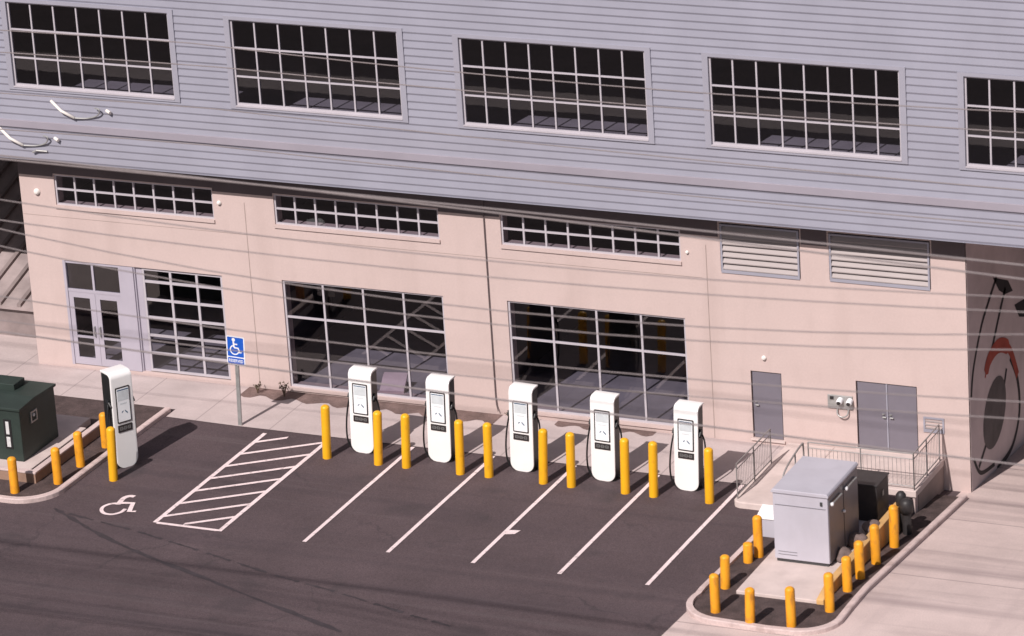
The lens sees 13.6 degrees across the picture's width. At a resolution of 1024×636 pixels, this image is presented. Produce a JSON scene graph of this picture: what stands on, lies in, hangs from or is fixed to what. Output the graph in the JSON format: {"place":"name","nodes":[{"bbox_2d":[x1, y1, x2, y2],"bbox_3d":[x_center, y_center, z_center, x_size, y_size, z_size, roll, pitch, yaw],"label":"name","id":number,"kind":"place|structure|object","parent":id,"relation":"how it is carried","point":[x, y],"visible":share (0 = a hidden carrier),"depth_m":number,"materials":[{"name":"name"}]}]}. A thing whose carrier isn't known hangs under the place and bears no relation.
{"place":"outdoors","nodes":[
{"label":"outdoors","id":0,"kind":"place"},
{"bbox_2d":[0,395,164,496],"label":"planter soil","id":1,"kind":"structure","parent":0,"point":[92,409],"depth_m":121.84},
{"bbox_2d":[0,334,784,483],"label":"sidewalk","id":2,"kind":"structure","parent":0,"point":[202,401],"depth_m":122.83,"materials":[{"name":"concrete"}]},
{"bbox_2d":[226,335,245,425],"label":"accessible parking sign","id":3,"kind":"object","parent":2,"relation":"on","point":[235,343],"visible":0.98,"depth_m":121.72,"materials":[{"name":"metal"}]},
{"bbox_2d":[241,387,501,424],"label":"planting bed","id":4,"kind":"object","parent":2,"relation":"on","point":[342,402],"visible":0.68,"depth_m":123.62,"materials":[{"name":"soil"}]},
{"bbox_2d":[253,381,260,392],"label":"dry shrub","id":5,"kind":"object","parent":4,"relation":"on","point":[258,386],"visible":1,"depth_m":124.67,"materials":[{"name":"brown plant"}]},
{"bbox_2d":[279,381,288,396],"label":"dry shrub","id":6,"kind":"object","parent":4,"relation":"on","point":[283,389],"visible":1,"depth_m":124.29,"materials":[{"name":"brown plant"}]},
{"bbox_2d":[554,421,655,435],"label":"planting bed","id":7,"kind":"object","parent":2,"relation":"on","point":[586,427],"visible":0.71,"depth_m":120.67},
{"bbox_2d":[380,372,407,392],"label":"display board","id":8,"kind":"object","parent":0,"point":[396,378],"visible":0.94,"depth_m":123.84,"materials":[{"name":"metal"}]},
{"bbox_2d":[0,409,959,635],"bbox_3d":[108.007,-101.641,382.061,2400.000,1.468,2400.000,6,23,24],"label":"ground","id":9,"kind":"structure","parent":0,"point":[61,574],"depth_m":113.84,"materials":[{"name":"asphalt"}]},
{"bbox_2d":[7,456,19,493],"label":"short bollard","id":10,"kind":"object","parent":9,"relation":"on","point":[13,474],"visible":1,"depth_m":118.52,"materials":[{"name":"metal"}]},
{"bbox_2d":[0,157,35,337],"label":"storage shed","id":11,"kind":"structure","parent":9,"relation":"on","point":[14,276],"depth_m":131.78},
{"bbox_2d":[0,414,90,469],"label":"transformer pad","id":12,"kind":"object","parent":9,"relation":"on","point":[68,426],"visible":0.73,"depth_m":121.77,"materials":[{"name":"concrete"}]},
{"bbox_2d":[0,375,58,461],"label":"electrical transformer","id":13,"kind":"object","parent":12,"relation":"on","point":[28,424],"visible":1,"depth_m":120.55,"materials":[{"name":"metal"}]},
{"bbox_2d":[0,420,99,482],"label":"wall","id":14,"kind":"structure","parent":9,"relation":"on","point":[42,470],"depth_m":119.85,"materials":[{"name":"brown concrete"}]},
{"bbox_2d":[50,447,62,484],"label":"short bollard","id":15,"kind":"object","parent":9,"relation":"on","point":[56,466],"visible":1,"depth_m":118.91,"materials":[{"name":"metal"}]},
{"bbox_2d":[73,431,84,467],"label":"short bollard","id":16,"kind":"object","parent":9,"relation":"on","point":[78,449],"visible":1,"depth_m":120.00,"materials":[{"name":"metal"}]},
{"bbox_2d":[67,513,93,519],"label":"tar seam","id":17,"kind":"object","parent":9,"relation":"on","point":[79,516],"visible":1,"depth_m":117.02,"materials":[{"name":"asphalt"}]},
{"bbox_2d":[0,407,170,503],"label":"kerb","id":18,"kind":"structure","parent":9,"relation":"on","point":[103,458],"depth_m":119.33,"materials":[{"name":"concrete"}]},
{"bbox_2d":[99,412,106,447],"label":"short bollard","id":19,"kind":"object","parent":9,"relation":"on","point":[102,429],"visible":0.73,"depth_m":121.20,"materials":[{"name":"metal"}]},
{"bbox_2d":[106,426,117,481],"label":"bollard","id":20,"kind":"object","parent":9,"relation":"on","point":[112,453],"visible":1,"depth_m":118.93,"materials":[{"name":"metal"}]},
{"bbox_2d":[101,521,129,529],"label":"tar seam","id":21,"kind":"object","parent":9,"relation":"on","point":[127,528],"visible":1,"depth_m":116.29,"materials":[{"name":"asphalt"}]},
{"bbox_2d":[100,495,135,514],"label":"wheelchair symbol","id":22,"kind":"object","parent":9,"relation":"on","point":[121,500],"visible":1,"depth_m":117.55,"materials":[{"name":"paint"}]},
{"bbox_2d":[100,364,137,468],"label":"ev charger","id":23,"kind":"object","parent":9,"relation":"on","point":[118,401],"visible":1,"depth_m":119.56,"materials":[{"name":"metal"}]},
{"bbox_2d":[138,531,163,539],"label":"tar seam","id":24,"kind":"object","parent":9,"relation":"on","point":[141,532],"visible":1,"depth_m":115.51,"materials":[{"name":"asphalt"}]},
{"bbox_2d":[168,541,198,550],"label":"tar seam","id":25,"kind":"object","parent":9,"relation":"on","point":[195,549],"visible":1,"depth_m":114.70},
{"bbox_2d":[54,508,341,631],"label":"tar seam","id":26,"kind":"object","parent":9,"relation":"on","point":[192,573],"visible":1,"depth_m":113.03,"materials":[{"name":"asphalt"}]},
{"bbox_2d":[206,552,230,560],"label":"tar seam","id":27,"kind":"object","parent":9,"relation":"on","point":[218,556],"visible":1,"depth_m":113.91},
{"bbox_2d":[153,433,321,530],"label":"hatched aisle","id":28,"kind":"object","parent":9,"relation":"on","point":[248,506],"visible":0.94,"depth_m":118.40,"materials":[{"name":"paint"}]},
{"bbox_2d":[238,563,266,572],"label":"tar seam","id":29,"kind":"object","parent":9,"relation":"on","point":[258,569],"visible":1,"depth_m":113.03,"materials":[{"name":"asphalt"}]},
{"bbox_2d":[274,575,298,581],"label":"tar seam","id":30,"kind":"object","parent":9,"relation":"on","point":[287,578],"visible":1,"depth_m":112.30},
{"bbox_2d":[306,583,335,591],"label":"tar seam","id":31,"kind":"object","parent":9,"relation":"on","point":[317,586],"visible":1,"depth_m":111.62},
{"bbox_2d":[321,404,331,458],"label":"bollard","id":32,"kind":"object","parent":9,"relation":"on","point":[326,431],"visible":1,"depth_m":119.49,"materials":[{"name":"metal"}]},
{"bbox_2d":[342,593,366,601],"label":"tar seam","id":33,"kind":"object","parent":9,"relation":"on","point":[353,597],"visible":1,"depth_m":110.91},
{"bbox_2d":[303,447,414,541],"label":"parking line","id":34,"kind":"object","parent":9,"relation":"on","point":[351,499],"visible":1,"depth_m":117.01,"materials":[{"name":"paint"}]},
{"bbox_2d":[346,365,379,453],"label":"ev charger","id":35,"kind":"object","parent":9,"relation":"on","point":[363,404],"visible":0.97,"depth_m":119.54,"materials":[{"name":"metal"}]},
{"bbox_2d":[373,410,382,465],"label":"bollard","id":36,"kind":"object","parent":9,"relation":"on","point":[377,437],"visible":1,"depth_m":118.84,"materials":[{"name":"metal"}]},
{"bbox_2d":[373,603,403,612],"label":"tar seam","id":37,"kind":"object","parent":9,"relation":"on","point":[393,609],"visible":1,"depth_m":110.13,"materials":[{"name":"asphalt"}]},
{"bbox_2d":[401,413,410,468],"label":"bollard","id":38,"kind":"object","parent":9,"relation":"on","point":[405,440],"visible":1,"depth_m":118.50,"materials":[{"name":"metal"}]},
{"bbox_2d":[423,373,457,461],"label":"ev charger","id":39,"kind":"object","parent":9,"relation":"on","point":[440,409],"visible":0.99,"depth_m":118.62,"materials":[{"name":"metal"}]},
{"bbox_2d":[386,456,494,551],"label":"parking line","id":40,"kind":"object","parent":9,"relation":"on","point":[401,539],"visible":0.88,"depth_m":116.01,"materials":[{"name":"paint"}]},
{"bbox_2d":[431,620,450,626],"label":"tar seam","id":41,"kind":"object","parent":9,"relation":"on","point":[434,621],"visible":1,"depth_m":109.09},
{"bbox_2d":[454,419,464,474],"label":"bollard","id":42,"kind":"object","parent":9,"relation":"on","point":[459,446],"visible":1,"depth_m":117.84,"materials":[{"name":"metal"}]},
{"bbox_2d":[483,422,493,477],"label":"bollard","id":43,"kind":"object","parent":9,"relation":"on","point":[488,449],"visible":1,"depth_m":117.52,"materials":[{"name":"metal"}]},
{"bbox_2d":[0,0,1023,491],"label":"commercial building","id":44,"kind":"structure","parent":9,"relation":"on","point":[964,56],"depth_m":119.58,"materials":[{"name":"paint"}]},
{"bbox_2d":[69,291,100,365],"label":"glass door","id":45,"kind":"structure","parent":44,"relation":"in","point":[79,359],"depth_m":127.06,"materials":[{"name":"metal"}]},
{"bbox_2d":[0,0,180,102],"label":"window","id":46,"kind":"structure","parent":44,"relation":"in","point":[13,83],"depth_m":122.52,"materials":[{"name":"white metal"}]},
{"bbox_2d":[65,260,121,295],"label":"transom window","id":47,"kind":"structure","parent":44,"relation":"in","point":[94,290],"depth_m":126.29,"materials":[{"name":"white metal"}]},
{"bbox_2d":[95,294,126,366],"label":"glass door","id":48,"kind":"structure","parent":44,"relation":"in","point":[98,297],"depth_m":126.69,"materials":[{"name":"metal"}]},
{"bbox_2d":[54,175,214,222],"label":"window","id":49,"kind":"structure","parent":44,"relation":"in","point":[59,204],"depth_m":124.73,"materials":[{"name":"white metal"}]},
{"bbox_2d":[141,268,230,378],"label":"roller door","id":50,"kind":"structure","parent":44,"relation":"in","point":[171,283],"depth_m":125.52,"materials":[{"name":"white metal"}]},
{"bbox_2d":[223,15,408,122],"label":"window","id":51,"kind":"structure","parent":44,"relation":"in","point":[235,103],"depth_m":119.66,"materials":[{"name":"white metal"}]},
{"bbox_2d":[273,194,439,242],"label":"window","id":52,"kind":"structure","parent":44,"relation":"in","point":[316,227],"depth_m":121.84,"materials":[{"name":"white metal"}]},
{"bbox_2d":[282,280,447,404],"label":"window","id":53,"kind":"structure","parent":44,"relation":"in","point":[324,319],"depth_m":123.27,"materials":[{"name":"grey metal"}]},
{"bbox_2d":[452,33,654,143],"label":"window","id":54,"kind":"structure","parent":44,"relation":"in","point":[456,38],"depth_m":116.77,"materials":[{"name":"white metal"}]},
{"bbox_2d":[500,214,681,264],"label":"window","id":55,"kind":"structure","parent":44,"relation":"in","point":[505,246],"depth_m":118.93,"materials":[{"name":"white metal"}]},
{"bbox_2d":[508,301,688,429],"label":"window","id":56,"kind":"structure","parent":44,"relation":"in","point":[512,337],"depth_m":120.24,"materials":[{"name":"grey metal"}]},
{"bbox_2d":[752,371,783,439],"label":"door","id":57,"kind":"structure","parent":44,"relation":"in","point":[767,416],"depth_m":118.41,"materials":[{"name":"grey paint"}]},
{"bbox_2d":[701,52,907,163],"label":"window","id":58,"kind":"structure","parent":44,"relation":"in","point":[710,142],"depth_m":113.84,"materials":[{"name":"white metal"}]},
{"bbox_2d":[857,381,887,449],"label":"door","id":59,"kind":"structure","parent":44,"relation":"in","point":[872,424],"depth_m":117.20,"materials":[{"name":"grey paint"}]},
{"bbox_2d":[887,384,918,452],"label":"door","id":60,"kind":"structure","parent":44,"relation":"in","point":[903,427],"depth_m":116.83,"materials":[{"name":"grey paint"}]},
{"bbox_2d":[957,72,1023,174],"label":"window","id":61,"kind":"structure","parent":44,"relation":"in","point":[962,94],"depth_m":111.83,"materials":[{"name":"white metal"}]},
{"bbox_2d":[505,382,540,471],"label":"ev charger","id":62,"kind":"object","parent":9,"relation":"on","point":[523,421],"visible":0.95,"depth_m":117.62,"materials":[{"name":"metal"}]},
{"bbox_2d":[471,466,575,562],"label":"parking line","id":63,"kind":"object","parent":9,"relation":"on","point":[507,530],"visible":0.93,"depth_m":114.73,"materials":[{"name":"paint"}]},
{"bbox_2d":[538,428,547,484],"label":"bollard","id":64,"kind":"object","parent":9,"relation":"on","point":[543,454],"visible":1,"depth_m":116.86,"materials":[{"name":"metal"}]},
{"bbox_2d":[565,432,575,487],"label":"bollard","id":65,"kind":"object","parent":9,"relation":"on","point":[570,459],"visible":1,"depth_m":116.51,"materials":[{"name":"metal"}]},
{"bbox_2d":[586,390,621,481],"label":"ev charger","id":66,"kind":"object","parent":9,"relation":"on","point":[606,432],"visible":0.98,"depth_m":116.65,"materials":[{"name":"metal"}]},
{"bbox_2d":[557,475,659,573],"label":"parking line","id":67,"kind":"object","parent":9,"relation":"on","point":[592,540],"visible":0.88,"depth_m":114.00,"materials":[{"name":"paint"}]},
{"bbox_2d":[620,438,629,494],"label":"bollard","id":68,"kind":"object","parent":9,"relation":"on","point":[624,467],"visible":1,"depth_m":115.89,"materials":[{"name":"metal"}]},
{"bbox_2d":[648,441,657,497],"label":"bollard","id":69,"kind":"object","parent":9,"relation":"on","point":[653,466],"visible":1,"depth_m":115.54,"materials":[{"name":"metal"}]},
{"bbox_2d":[669,399,705,490],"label":"ev charger","id":70,"kind":"object","parent":9,"relation":"on","point":[688,456],"visible":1,"depth_m":115.67,"materials":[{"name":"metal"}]},
{"bbox_2d":[645,485,743,584],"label":"parking line","id":71,"kind":"object","parent":9,"relation":"on","point":[687,542],"visible":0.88,"depth_m":113.21,"materials":[{"name":"paint"}]},
{"bbox_2d":[704,447,713,503],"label":"bollard","id":72,"kind":"object","parent":9,"relation":"on","point":[708,475],"visible":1,"depth_m":114.91,"materials":[{"name":"metal"}]},
{"bbox_2d":[720,554,729,589],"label":"short bollard","id":73,"kind":"object","parent":9,"relation":"on","point":[724,571],"visible":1,"depth_m":109.69,"materials":[{"name":"metal"}]},
{"bbox_2d":[743,542,752,563],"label":"short bollard","id":74,"kind":"object","parent":9,"relation":"on","point":[747,552],"visible":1,"depth_m":111.16,"materials":[{"name":"metal"}]},
{"bbox_2d":[752,515,763,557],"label":"short bollard","id":75,"kind":"object","parent":9,"relation":"on","point":[757,536],"visible":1,"depth_m":111.36,"materials":[{"name":"metal"}]},
{"bbox_2d":[736,504,890,603],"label":"equipment pad","id":76,"kind":"object","parent":9,"relation":"on","point":[770,576],"visible":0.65,"depth_m":109.99,"materials":[{"name":"concrete"}]},
{"bbox_2d":[771,456,858,566],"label":"equipment cabinet","id":77,"kind":"object","parent":76,"relation":"on","point":[815,511],"visible":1,"depth_m":110.58,"materials":[{"name":"metal"}]},
{"bbox_2d":[836,547,851,562],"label":"boulder","id":78,"kind":"object","parent":76,"relation":"on","point":[843,551],"visible":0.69,"depth_m":110.75,"materials":[{"name":"stone"}]},
{"bbox_2d":[848,532,867,547],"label":"boulder","id":79,"kind":"object","parent":76,"relation":"on","point":[854,537],"visible":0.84,"depth_m":111.48,"materials":[{"name":"stone"}]},
{"bbox_2d":[862,519,879,533],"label":"boulder","id":80,"kind":"object","parent":76,"relation":"on","point":[866,526],"visible":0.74,"depth_m":112.26,"materials":[{"name":"stone"}]},
{"bbox_2d":[857,469,888,520],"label":"black cabinet","id":81,"kind":"object","parent":76,"relation":"on","point":[873,497],"visible":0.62,"depth_m":112.98,"materials":[{"name":"metal"}]},
{"bbox_2d":[686,494,967,635],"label":"kerb","id":82,"kind":"structure","parent":9,"relation":"on","point":[891,564],"depth_m":108.91,"materials":[{"name":"concrete"}]},
{"bbox_2d":[823,572,834,612],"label":"short bollard","id":83,"kind":"object","parent":9,"relation":"on","point":[829,592],"visible":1,"depth_m":107.95,"materials":[{"name":"metal"}]},
{"bbox_2d":[734,424,943,513],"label":"loading platform","id":84,"kind":"structure","parent":9,"relation":"on","point":[919,480],"depth_m":115.96,"materials":[{"name":"concrete"}]},
{"bbox_2d":[841,556,852,591],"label":"short bollard","id":85,"kind":"object","parent":9,"relation":"on","point":[846,573],"visible":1,"depth_m":109.09,"materials":[{"name":"metal"}]},
{"bbox_2d":[816,502,899,604],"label":"retaining wall","id":86,"kind":"structure","parent":9,"relation":"on","point":[883,534],"depth_m":111.30,"materials":[{"name":"concrete"}]},
{"bbox_2d":[854,540,864,579],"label":"short bollard","id":87,"kind":"object","parent":9,"relation":"on","point":[859,560],"visible":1,"depth_m":109.87,"materials":[{"name":"metal"}]},
{"bbox_2d":[869,524,880,564],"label":"short bollard","id":88,"kind":"object","parent":9,"relation":"on","point":[875,545],"visible":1,"depth_m":110.91,"materials":[{"name":"metal"}]},
{"bbox_2d":[889,505,898,547],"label":"short bollard","id":89,"kind":"object","parent":9,"relation":"on","point":[893,527],"visible":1,"depth_m":112.15,"materials":[{"name":"metal"}]},
{"bbox_2d":[0,331,1023,465],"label":"power line","id":90,"kind":"object","parent":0,"point":[520,401],"visible":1,"depth_m":85.85,"materials":[{"name":"metal"}]},
{"bbox_2d":[0,155,1023,279],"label":"power line","id":91,"kind":"object","parent":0,"point":[948,269],"visible":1,"depth_m":84.09,"materials":[{"name":"rubber"}]},
{"bbox_2d":[0,158,1023,265],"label":"power line","id":92,"kind":"object","parent":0,"point":[989,261],"visible":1,"depth_m":84.03,"materials":[{"name":"rubber"}]},
{"bbox_2d":[0,219,1023,312],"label":"power line","id":93,"kind":"object","parent":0,"point":[518,279],"visible":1,"depth_m":84.88,"materials":[{"name":"rubber"}]},
{"bbox_2d":[0,199,1023,297],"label":"power line","id":94,"kind":"object","parent":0,"point":[518,263],"visible":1,"depth_m":84.75,"materials":[{"name":"rubber"}]},
{"bbox_2d":[0,320,1023,419],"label":"power line","id":95,"kind":"object","parent":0,"point":[520,381],"visible":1,"depth_m":85.69,"materials":[{"name":"metal"}]},
{"bbox_2d":[0,296,1023,402],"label":"power line","id":96,"kind":"object","parent":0,"point":[518,362],"visible":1,"depth_m":85.53,"materials":[{"name":"metal"}]},
{"bbox_2d":[0,228,1023,334],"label":"power line","id":97,"kind":"object","parent":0,"point":[502,310],"visible":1,"depth_m":85.28,"materials":[{"name":"rubber"}]},
{"bbox_2d":[0,245,1023,349],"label":"power line","id":98,"kind":"object","parent":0,"point":[508,325],"visible":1,"depth_m":85.36,"materials":[{"name":"rubber"}]},
{"bbox_2d":[0,30,1023,112],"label":"power line","id":99,"kind":"object","parent":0,"point":[519,77],"visible":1,"depth_m":101.54,"materials":[{"name":"rubber"}]},
{"bbox_2d":[0,129,1023,226],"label":"power line","id":100,"kind":"object","parent":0,"point":[520,178],"visible":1,"depth_m":102.95,"materials":[{"name":"rubber"}]},
{"bbox_2d":[0,52,1023,132],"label":"power line","id":101,"kind":"object","parent":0,"point":[520,95],"visible":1,"depth_m":103.06,"materials":[{"name":"rubber"}]},
{"bbox_2d":[0,93,1023,190],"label":"power line","id":102,"kind":"object","parent":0,"point":[522,142],"visible":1,"depth_m":103.03,"materials":[{"name":"rubber"}]},
{"bbox_2d":[662,610,816,635],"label":"pavement","id":103,"kind":"structure","parent":0,"point":[685,624],"depth_m":107.71,"materials":[{"name":"concrete"}]},
{"bbox_2d":[693,537,817,627],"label":"planter soil","id":104,"kind":"structure","parent":0,"point":[770,611],"depth_m":108.92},
{"bbox_2d":[709,573,720,613],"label":"short bollard","id":105,"kind":"object","parent":104,"relation":"on","point":[714,592],"visible":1,"depth_m":108.32,"materials":[{"name":"metal"}]},
{"bbox_2d":[745,587,754,622],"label":"short bollard","id":106,"kind":"object","parent":104,"relation":"on","point":[749,604],"visible":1,"depth_m":107.48,"materials":[{"name":"metal"}]},
{"bbox_2d":[757,504,773,537],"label":"utility box","id":107,"kind":"object","parent":104,"relation":"on","point":[765,512],"visible":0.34,"depth_m":112.67,"materials":[{"name":"metal"}]},
{"bbox_2d":[785,586,796,627],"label":"short bollard","id":108,"kind":"object","parent":104,"relation":"on","point":[790,606],"visible":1,"depth_m":107.24,"materials":[{"name":"metal"}]},
{"bbox_2d":[798,494,957,627],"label":"planter soil","id":109,"kind":"structure","parent":0,"point":[928,513],"depth_m":111.46,"materials":[{"name":"soil"}]},
{"bbox_2d":[896,491,905,530],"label":"standpipe","id":110,"kind":"object","parent":109,"relation":"on","point":[900,495],"visible":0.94,"depth_m":113.27,"materials":[{"name":"metal"}]},
{"bbox_2d":[899,498,913,534],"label":"standpipe","id":111,"kind":"object","parent":109,"relation":"on","point":[906,505],"visible":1,"depth_m":113.11,"materials":[{"name":"metal"}]},
{"bbox_2d":[816,444,1023,635],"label":"driveway","id":112,"kind":"structure","parent":0,"point":[959,571],"depth_m":110.04,"materials":[{"name":"concrete"}]}
]}

